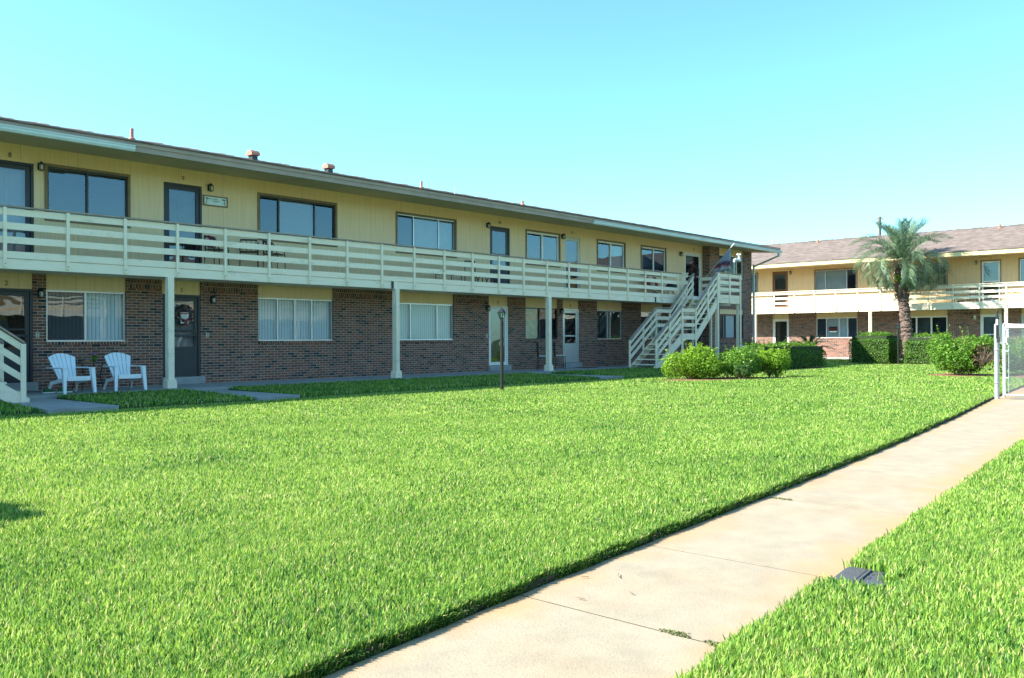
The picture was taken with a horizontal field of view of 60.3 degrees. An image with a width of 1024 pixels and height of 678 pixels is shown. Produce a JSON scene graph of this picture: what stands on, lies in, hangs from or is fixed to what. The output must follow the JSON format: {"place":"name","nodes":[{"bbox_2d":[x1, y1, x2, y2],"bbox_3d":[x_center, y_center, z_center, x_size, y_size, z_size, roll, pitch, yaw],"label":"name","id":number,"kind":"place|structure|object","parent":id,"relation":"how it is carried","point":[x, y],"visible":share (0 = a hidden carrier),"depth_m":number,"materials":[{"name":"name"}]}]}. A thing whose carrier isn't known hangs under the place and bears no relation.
{"place":"outdoors","nodes":[
{"label":"outdoors","id":0,"kind":"place"},
{"bbox_2d":[0,365,719,415],"bbox_3d":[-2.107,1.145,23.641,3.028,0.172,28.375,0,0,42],"label":"shaded grass","id":1,"kind":"structure","parent":0,"point":[152,397],"depth_m":20.85,"materials":[{"name":"green plant"}]},
{"bbox_2d":[4,374,623,413],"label":"walkway","id":2,"kind":"structure","parent":1,"relation":"on","point":[52,406],"depth_m":16.69,"materials":[{"name":"concrete"}]},
{"bbox_2d":[0,0,1023,244],"label":"sky","id":3,"kind":"structure","parent":0,"point":[759,122],"materials":[{"name":"blue"}]},
{"bbox_2d":[0,359,1023,677],"bbox_3d":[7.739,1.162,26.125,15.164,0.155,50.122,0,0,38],"label":"courtyard grass","id":4,"kind":"structure","parent":0,"point":[380,533],"depth_m":6.62,"materials":[{"name":"green plant"}]},
{"bbox_2d":[0,363,731,400],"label":"house walk","id":5,"kind":"structure","parent":4,"relation":"on","point":[196,387],"depth_m":22.94,"materials":[{"name":"concrete"}]},
{"bbox_2d":[0,326,29,402],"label":"exterior staircase","id":6,"kind":"structure","parent":5,"relation":"on","point":[7,394],"depth_m":16.68,"materials":[{"name":"beige paint"}]},
{"bbox_2d":[42,388,55,392],"bbox_3d":[-9.784,1.089,18.638,0.092,0.106,0.317,0,0,22],"label":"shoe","id":7,"kind":"object","parent":5,"relation":"on","point":[46,390],"visible":1,"depth_m":18.58,"materials":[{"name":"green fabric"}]},
{"bbox_2d":[57,388,71,392],"bbox_3d":[-9.559,1.088,18.840,0.092,0.106,0.317,0,0,37],"label":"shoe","id":8,"kind":"object","parent":5,"relation":"on","point":[60,390],"visible":0.65,"depth_m":18.75,"materials":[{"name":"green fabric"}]},
{"bbox_2d":[46,353,96,393],"bbox_3d":[-9.379,0.731,18.696,0.870,0.849,0.732,0,0,36],"label":"adirondack chair","id":9,"kind":"object","parent":5,"relation":"on","point":[62,365],"visible":0.96,"depth_m":18.71,"materials":[{"name":"white plastic"}]},
{"bbox_2d":[71,362,105,390],"bbox_3d":[-9.546,0.831,19.842,0.480,0.628,0.580,0,0,34],"label":"side table","id":10,"kind":"object","parent":5,"relation":"on","point":[83,373],"visible":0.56,"depth_m":19.74,"materials":[{"name":"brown wood"}]},
{"bbox_2d":[91,352,97,361],"bbox_3d":[-9.433,0.400,19.903,0.128,0.233,0.127,0,0,9],"label":"flower pot","id":11,"kind":"object","parent":10,"relation":"on","point":[95,357],"visible":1,"depth_m":19.88,"materials":[{"name":"green plant"}]},
{"bbox_2d":[102,352,146,390],"bbox_3d":[-8.713,0.729,19.763,0.732,0.849,0.870,0,0,-45],"label":"adirondack chair","id":12,"kind":"object","parent":5,"relation":"on","point":[115,367],"visible":0.96,"depth_m":19.79,"materials":[{"name":"white plastic"}]},
{"bbox_2d":[536,342,545,369],"bbox_3d":[1.105,0.608,31.692,0.419,0.993,0.441,0,0,-6],"label":"patio chair","id":13,"kind":"object","parent":5,"relation":"on","point":[538,356],"visible":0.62,"depth_m":31.51,"materials":[{"name":"black metal"}]},
{"bbox_2d":[553,342,565,368],"bbox_3d":[1.740,0.606,32.425,0.419,0.993,0.441,0,0,-6],"label":"patio chair","id":14,"kind":"object","parent":5,"relation":"on","point":[554,353],"visible":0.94,"depth_m":32.24,"materials":[{"name":"black metal"}]},
{"bbox_2d":[629,272,741,368],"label":"exterior staircase","id":15,"kind":"structure","parent":5,"relation":"on","point":[713,303],"depth_m":35.71,"materials":[{"name":"beige paint"}]},
{"bbox_2d":[733,253,740,272],"bbox_3d":[9.685,-3.241,37.888,0.150,0.890,0.628,0,0,42],"label":"rail ornament","id":16,"kind":"object","parent":15,"relation":"on","point":[738,259],"visible":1,"depth_m":37.88,"materials":[{"name":"white paint"}]},
{"bbox_2d":[685,347,732,358],"bbox_3d":[8.465,0.736,37.152,0.754,0.850,4.641,0,0,42],"label":"clipped hedge","id":17,"kind":"object","parent":5,"relation":"on","point":[720,352],"visible":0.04,"depth_m":37.55,"materials":[{"name":"green plant"}]},
{"bbox_2d":[0,116,781,390],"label":"apartment building","id":18,"kind":"structure","parent":4,"relation":"on","point":[103,242],"depth_m":24.42,"materials":[{"name":"yellow paint"}]},
{"bbox_2d":[0,288,32,382],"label":"door","id":19,"kind":"structure","parent":18,"relation":"in","point":[16,305],"depth_m":19.46,"materials":[{"name":"black paint"}]},
{"bbox_2d":[0,159,33,259],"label":"door","id":20,"kind":"structure","parent":18,"relation":"in","point":[16,178],"depth_m":19.49,"materials":[{"name":"blue paint"}]},
{"bbox_2d":[46,290,124,341],"bbox_3d":[-9.926,-0.525,20.531,0.140,1.175,1.800,0,0,42],"label":"window","id":21,"kind":"structure","parent":18,"relation":"in","point":[71,316],"depth_m":20.48,"materials":[{"name":"glass"}]},
{"bbox_2d":[44,163,130,227],"bbox_3d":[-9.888,-3.308,20.541,0.163,1.290,1.940,0,0,42],"label":"window","id":22,"kind":"structure","parent":18,"relation":"in","point":[84,190],"depth_m":20.55,"materials":[{"name":"glass"}]},
{"bbox_2d":[162,294,200,376],"bbox_3d":[-8.369,-0.083,22.238,0.212,2.070,1.020,0,0,42],"label":"door","id":23,"kind":"structure","parent":18,"relation":"in","point":[187,339],"depth_m":22.35,"materials":[{"name":"grey paint"}]},
{"bbox_2d":[174,304,193,325],"bbox_3d":[-8.250,-0.606,22.184,0.193,0.552,0.541,0,0,42],"label":"wreath","id":24,"kind":"object","parent":23,"relation":"attached to","point":[190,318],"visible":1,"depth_m":22.12,"materials":[{"name":"plant"}]},
{"bbox_2d":[164,182,201,269],"bbox_3d":[-8.347,-2.838,22.277,0.212,2.140,1.020,0,0,42],"label":"door","id":25,"kind":"structure","parent":18,"relation":"in","point":[182,202],"depth_m":22.35,"materials":[{"name":"blue paint"}]},
{"bbox_2d":[180,312,187,323],"bbox_3d":[-8.229,-0.529,22.138,0.004,0.280,0.210,0,0,42],"label":"paper notice","id":26,"kind":"object","parent":18,"relation":"attached to","point":[184,315],"visible":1,"depth_m":22.12,"materials":[{"name":"white paper"}]},
{"bbox_2d":[203,195,227,207],"bbox_3d":[-7.692,-3.571,22.862,0.030,0.270,0.690,0,0,42],"label":"beach sign","id":27,"kind":"object","parent":18,"relation":"attached to","point":[214,201],"visible":1,"depth_m":22.86,"materials":[{"name":"white paint"}]},
{"bbox_2d":[204,235,228,264],"bbox_3d":[-7.470,-2.130,22.276,0.456,0.963,0.500,0,0,12],"label":"patio chair","id":28,"kind":"object","parent":18,"relation":"on","point":[213,247],"visible":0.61,"depth_m":22.16,"materials":[{"name":"black metal"}]},
{"bbox_2d":[239,239,258,266],"bbox_3d":[-6.820,-2.133,22.847,0.500,0.963,0.456,0,0,-18],"label":"patio chair","id":29,"kind":"object","parent":18,"relation":"on","point":[255,251],"visible":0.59,"depth_m":22.96,"materials":[{"name":"black metal"}]},
{"bbox_2d":[262,240,285,273],"bbox_3d":[-6.351,-2.134,23.517,0.456,0.963,0.500,0,0,12],"label":"patio chair","id":30,"kind":"object","parent":18,"relation":"on","point":[272,253],"visible":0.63,"depth_m":23.37,"materials":[{"name":"black metal"}]},
{"bbox_2d":[258,298,332,340],"bbox_3d":[-6.092,-0.539,24.782,0.140,1.175,2.470,0,0,42],"label":"window","id":31,"kind":"structure","parent":18,"relation":"in","point":[279,319],"depth_m":24.77,"materials":[{"name":"glass"}]},
{"bbox_2d":[257,192,336,246],"bbox_3d":[-6.037,-3.322,24.811,0.163,1.290,2.620,0,0,42],"label":"window","id":32,"kind":"structure","parent":18,"relation":"in","point":[283,214],"depth_m":24.86,"materials":[{"name":"clear glass"}]},
{"bbox_2d":[396,211,456,257],"bbox_3d":[-2.779,-3.333,28.424,0.163,1.290,2.630,0,0,42],"label":"window","id":33,"kind":"structure","parent":18,"relation":"in","point":[412,229],"depth_m":28.49,"materials":[{"name":"glass"}]},
{"bbox_2d":[400,303,453,339],"bbox_3d":[-2.857,-0.550,28.369,0.140,1.175,2.570,0,0,42],"label":"window","id":34,"kind":"structure","parent":18,"relation":"in","point":[418,321],"depth_m":28.54,"materials":[{"name":"glass"}]},
{"bbox_2d":[464,260,482,281],"bbox_3d":[-1.275,-2.142,29.221,0.471,0.943,0.447,0,0,-38],"label":"patio chair","id":35,"kind":"object","parent":18,"relation":"on","point":[474,270],"visible":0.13,"depth_m":29.34,"materials":[{"name":"black metal"}]},
{"bbox_2d":[489,306,507,365],"bbox_3d":[-0.523,-0.111,30.938,0.212,2.070,0.990,0,0,42],"label":"door","id":36,"kind":"structure","parent":18,"relation":"in","point":[494,321],"depth_m":30.98,"materials":[{"name":"white paint"}]},
{"bbox_2d":[490,226,509,283],"bbox_3d":[-0.475,-2.866,31.007,0.212,2.140,1.030,0,0,42],"label":"door","id":37,"kind":"structure","parent":18,"relation":"in","point":[499,236],"depth_m":31.13,"materials":[{"name":"grey paint"}]},
{"bbox_2d":[526,307,556,339],"bbox_3d":[1.032,-0.564,32.719,0.190,1.175,1.840,0,0,42],"label":"window","id":38,"kind":"structure","parent":18,"relation":"in","point":[535,317],"depth_m":32.62,"materials":[{"name":"clear glass"}]},
{"bbox_2d":[525,229,560,267],"bbox_3d":[1.100,-3.347,32.763,0.213,1.290,1.990,0,0,42],"label":"window","id":39,"kind":"structure","parent":18,"relation":"in","point":[550,243],"depth_m":32.86,"materials":[{"name":"clear glass"}]},
{"bbox_2d":[563,309,578,362],"bbox_3d":[2.219,-0.121,33.979,0.212,2.070,1.000,0,0,42],"label":"door","id":40,"kind":"structure","parent":18,"relation":"in","point":[570,316],"depth_m":34.07,"materials":[{"name":"metal"}]},
{"bbox_2d":[564,236,580,292],"bbox_3d":[2.281,-2.876,34.063,0.212,2.140,1.040,0,0,42],"label":"door","id":41,"kind":"structure","parent":18,"relation":"in","point":[571,244],"depth_m":34.23,"materials":[{"name":"beige paint"}]},
{"bbox_2d":[597,310,620,338],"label":"window","id":42,"kind":"structure","parent":18,"relation":"in","point":[608,321],"depth_m":35.91,"materials":[{"name":"glass"}]},
{"bbox_2d":[597,239,625,273],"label":"window","id":43,"kind":"structure","parent":18,"relation":"in","point":[616,250],"depth_m":36.13,"materials":[{"name":"glass"}]},
{"bbox_2d":[641,312,661,338],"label":"window","id":44,"kind":"structure","parent":18,"relation":"in","point":[644,315],"depth_m":38.12,"materials":[{"name":"glass"}]},
{"bbox_2d":[641,245,666,276],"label":"window","id":45,"kind":"structure","parent":18,"relation":"in","point":[652,258],"depth_m":38.27,"materials":[{"name":"glass"}]},
{"bbox_2d":[685,252,700,298],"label":"door","id":46,"kind":"structure","parent":18,"relation":"in","point":[690,258],"depth_m":41.06,"materials":[{"name":"white paint"}]},
{"bbox_2d":[689,263,698,279],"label":"wreath","id":47,"kind":"object","parent":18,"relation":"attached to","point":[694,267],"visible":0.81,"depth_m":40.53,"materials":[{"name":"plant"}]},
{"bbox_2d":[687,314,700,348],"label":"door","id":48,"kind":"structure","parent":18,"relation":"in","point":[688,321],"depth_m":40.84,"materials":[{"name":"blue paint"}]},
{"bbox_2d":[707,243,734,275],"bbox_3d":[9.312,-3.497,39.568,0.084,1.390,2.321,0,0,-22],"label":"flag","id":49,"kind":"object","parent":18,"relation":"attached to","point":[723,264],"visible":0.98,"depth_m":39.21,"materials":[{"name":"multicoloured fabric"}]},
{"bbox_2d":[719,254,741,279],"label":"window","id":50,"kind":"structure","parent":18,"relation":"in","point":[735,265],"depth_m":43.09,"materials":[{"name":"white paint"}]},
{"bbox_2d":[720,314,742,338],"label":"window","id":51,"kind":"structure","parent":18,"relation":"in","point":[727,321],"depth_m":42.73,"materials":[{"name":"clear glass"}]},
{"bbox_2d":[497,307,505,389],"bbox_3d":[-0.235,0.266,20.344,0.187,1.998,0.216,0,0,42],"label":"lamp post","id":52,"kind":"object","parent":4,"relation":"on","point":[500,315],"visible":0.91,"depth_m":20.31,"materials":[{"name":"black metal"}]},
{"bbox_2d":[660,377,784,381],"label":"mulch","id":53,"kind":"object","parent":4,"relation":"on","point":[719,378],"visible":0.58,"depth_m":25.78,"materials":[{"name":"brown wood"}]},
{"bbox_2d":[659,340,724,378],"bbox_3d":[5.237,0.613,25.913,1.897,1.195,1.561,0,0,-5],"label":"shrub","id":54,"kind":"object","parent":53,"relation":"on","point":[699,362],"visible":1,"depth_m":25.53,"materials":[{"name":"green plant"}]},
{"bbox_2d":[718,343,763,377],"bbox_3d":[6.816,0.637,26.273,1.422,1.130,1.823,0,0,42],"label":"shrub","id":55,"kind":"object","parent":53,"relation":"on","point":[741,355],"visible":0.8,"depth_m":25.89,"materials":[{"name":"green plant"}]},
{"bbox_2d":[733,360,751,379],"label":"shrub","id":56,"kind":"object","parent":53,"relation":"on","point":[743,371],"visible":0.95,"depth_m":25.21,"materials":[{"name":"green plant"}]},
{"bbox_2d":[754,342,792,377],"bbox_3d":[7.841,0.644,26.509,1.366,1.105,1.153,0,0,-13],"label":"shrub","id":57,"kind":"object","parent":53,"relation":"on","point":[775,363],"visible":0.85,"depth_m":26.35,"materials":[{"name":"green plant"}]},
{"bbox_2d":[759,367,826,369],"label":"mulch","id":58,"kind":"object","parent":4,"relation":"on","point":[804,367],"visible":0.25,"depth_m":35.21,"materials":[{"name":"brown wood"}]},
{"bbox_2d":[740,339,826,368],"bbox_3d":[10.516,0.577,34.135,1.271,1.150,5.754,0,0,42],"label":"clipped hedge","id":59,"kind":"object","parent":58,"relation":"on","point":[802,355],"visible":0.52,"depth_m":34.36,"materials":[{"name":"green plant"}]},
{"bbox_2d":[792,335,833,349],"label":"sago palm","id":60,"kind":"object","parent":4,"relation":"on","point":[812,337],"visible":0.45,"depth_m":46.81,"materials":[{"name":"green plant"}]},
{"bbox_2d":[752,224,1023,357],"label":"apartment building","id":61,"kind":"structure","parent":4,"relation":"on","point":[806,289],"depth_m":49.68,"materials":[{"name":"yellow paint"}]},
{"bbox_2d":[752,273,757,293],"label":"window","id":62,"kind":"structure","parent":61,"relation":"in","point":[756,274],"depth_m":54.97,"materials":[{"name":"glass"}]},
{"bbox_2d":[772,271,787,307],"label":"door","id":63,"kind":"structure","parent":61,"relation":"in","point":[779,279],"depth_m":53.91,"materials":[{"name":"brown glass"}]},
{"bbox_2d":[773,319,788,345],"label":"door","id":64,"kind":"structure","parent":61,"relation":"in","point":[780,326],"depth_m":53.88,"materials":[{"name":"white paint"}]},
{"bbox_2d":[829,327,836,332],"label":"window sign","id":65,"kind":"object","parent":61,"relation":"attached to","point":[832,329],"visible":1,"depth_m":51.57,"materials":[{"name":"red metal"}]},
{"bbox_2d":[814,268,856,290],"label":"window","id":66,"kind":"structure","parent":61,"relation":"in","point":[841,278],"depth_m":51.63,"materials":[{"name":"glass"}]},
{"bbox_2d":[816,317,856,337],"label":"window","id":67,"kind":"structure","parent":61,"relation":"in","point":[847,326],"depth_m":51.54,"materials":[{"name":"white paint"}]},
{"bbox_2d":[911,262,947,286],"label":"window","id":68,"kind":"structure","parent":61,"relation":"in","point":[943,267],"depth_m":47.85,"materials":[{"name":"glass"}]},
{"bbox_2d":[911,316,947,336],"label":"window","id":69,"kind":"structure","parent":61,"relation":"in","point":[921,324],"depth_m":48.18,"materials":[{"name":"glass"}]},
{"bbox_2d":[967,287,977,304],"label":"patio chair","id":70,"kind":"object","parent":61,"relation":"on","point":[975,294],"visible":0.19,"depth_m":46.12,"materials":[{"name":"white metal"}]},
{"bbox_2d":[980,259,1000,300],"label":"door","id":71,"kind":"structure","parent":61,"relation":"in","point":[990,270],"depth_m":46.11,"materials":[{"name":"white paint"}]},
{"bbox_2d":[980,314,1001,354],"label":"door","id":72,"kind":"structure","parent":61,"relation":"in","point":[987,321],"depth_m":46.14,"materials":[{"name":"white paint"}]},
{"bbox_2d":[1018,258,1023,282],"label":"window","id":73,"kind":"structure","parent":61,"relation":"in","point":[1020,260],"depth_m":45.12,"materials":[{"name":"glass"}]},
{"bbox_2d":[859,363,927,364],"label":"mulch","id":74,"kind":"object","parent":4,"relation":"on","point":[892,363],"visible":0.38,"depth_m":40.24,"materials":[{"name":"brown wood"}]},
{"bbox_2d":[848,330,902,363],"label":"clipped hedge","id":75,"kind":"object","parent":74,"relation":"on","point":[875,347],"visible":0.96,"depth_m":40.25,"materials":[{"name":"green plant"}]},
{"bbox_2d":[903,331,958,363],"bbox_3d":[18.766,0.389,39.431,1.924,1.458,2.071,0,0,42],"label":"clipped hedge","id":76,"kind":"object","parent":74,"relation":"on","point":[915,347],"visible":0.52,"depth_m":39.01,"materials":[{"name":"green plant"}]},
{"bbox_2d":[896,323,899,363],"bbox_3d":[17.345,0.229,39.569,0.187,1.948,0.216,0,0,42],"label":"lamp post","id":77,"kind":"object","parent":4,"relation":"on","point":[897,324],"visible":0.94,"depth_m":39.54,"materials":[{"name":"black metal"}]},
{"bbox_2d":[847,216,952,360],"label":"palm tree","id":78,"kind":"object","parent":4,"relation":"on","point":[901,247],"visible":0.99,"depth_m":45.17,"materials":[{"name":"green plant"}]},
{"bbox_2d":[826,357,999,359],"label":"wing walk","id":79,"kind":"structure","parent":4,"relation":"on","point":[841,358],"depth_m":50.19,"materials":[{"name":"concrete"}]},
{"bbox_2d":[929,373,1009,376],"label":"mulch","id":80,"kind":"object","parent":4,"relation":"on","point":[956,375],"visible":0.58,"depth_m":27.55,"materials":[{"name":"brown wood"}]},
{"bbox_2d":[926,325,1001,374],"bbox_3d":[14.198,0.350,27.570,2.242,1.641,1.954,0,0,42],"label":"shrub","id":81,"kind":"object","parent":80,"relation":"on","point":[973,355],"visible":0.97,"depth_m":27.27,"materials":[{"name":"green plant"}]},
{"bbox_2d":[665,284,676,294],"bbox_3d":[6.945,-2.078,38.328,0.542,0.765,0.579,0,0,32],"label":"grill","id":82,"kind":"object","parent":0,"point":[671,285],"visible":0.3,"depth_m":38.12,"materials":[{"name":"black metal"}]},
{"bbox_2d":[322,387,1023,677],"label":"sidewalk","id":83,"kind":"structure","parent":0,"point":[818,526],"depth_m":4.47,"materials":[{"name":"concrete"}]},
{"bbox_2d":[659,496,791,645],"bbox_3d":[1.349,1.222,5.169,0.388,0.020,3.551,0,0,21],"label":"moss","id":84,"kind":"object","parent":83,"relation":"on","point":[683,634],"visible":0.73,"depth_m":3.66,"materials":[{"name":"green plant"}]},
{"bbox_2d":[994,310,999,398],"bbox_3d":[9.674,0.320,17.576,0.104,1.800,0.167,0,0,21],"label":"gate post","id":85,"kind":"object","parent":83,"relation":"on","point":[996,364],"visible":0.93,"depth_m":17.57,"materials":[{"name":"metal"}]},
{"bbox_2d":[1003,326,1023,396],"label":"gate","id":86,"kind":"structure","parent":85,"relation":"attached to","point":[1005,339],"depth_m":17.45,"materials":[{"name":"metal"}]},
{"bbox_2d":[1002,323,1023,397],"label":"chain link fence","id":87,"kind":"object","parent":83,"relation":"on","point":[1003,326],"visible":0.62,"depth_m":18.33,"materials":[{"name":"metal"}]},
{"bbox_2d":[674,437,1023,677],"bbox_3d":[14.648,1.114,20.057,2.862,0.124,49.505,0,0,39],"label":"verge grass","id":88,"kind":"structure","parent":0,"point":[942,562],"depth_m":3.81,"materials":[{"name":"green plant"}]},
{"bbox_2d":[832,567,887,587],"bbox_3d":[1.770,1.232,4.427,0.270,0.093,0.320,0,0,36],"label":"valve box","id":89,"kind":"object","parent":88,"relation":"on","point":[869,576],"visible":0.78,"depth_m":4.43,"materials":[{"name":"grey plastic"}]},
{"bbox_2d":[992,331,1023,373],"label":"shrub","id":90,"kind":"object","parent":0,"point":[1016,355],"visible":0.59,"depth_m":27.44,"materials":[{"name":"green plant"}]},
{"label":"ground","id":91,"kind":"structure","parent":0,"visible":0},
{"bbox_2d":[877,216,882,234],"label":"utility pole","id":92,"kind":"object","parent":91,"relation":"on","point":[879,229],"visible":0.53,"depth_m":70.34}
]}

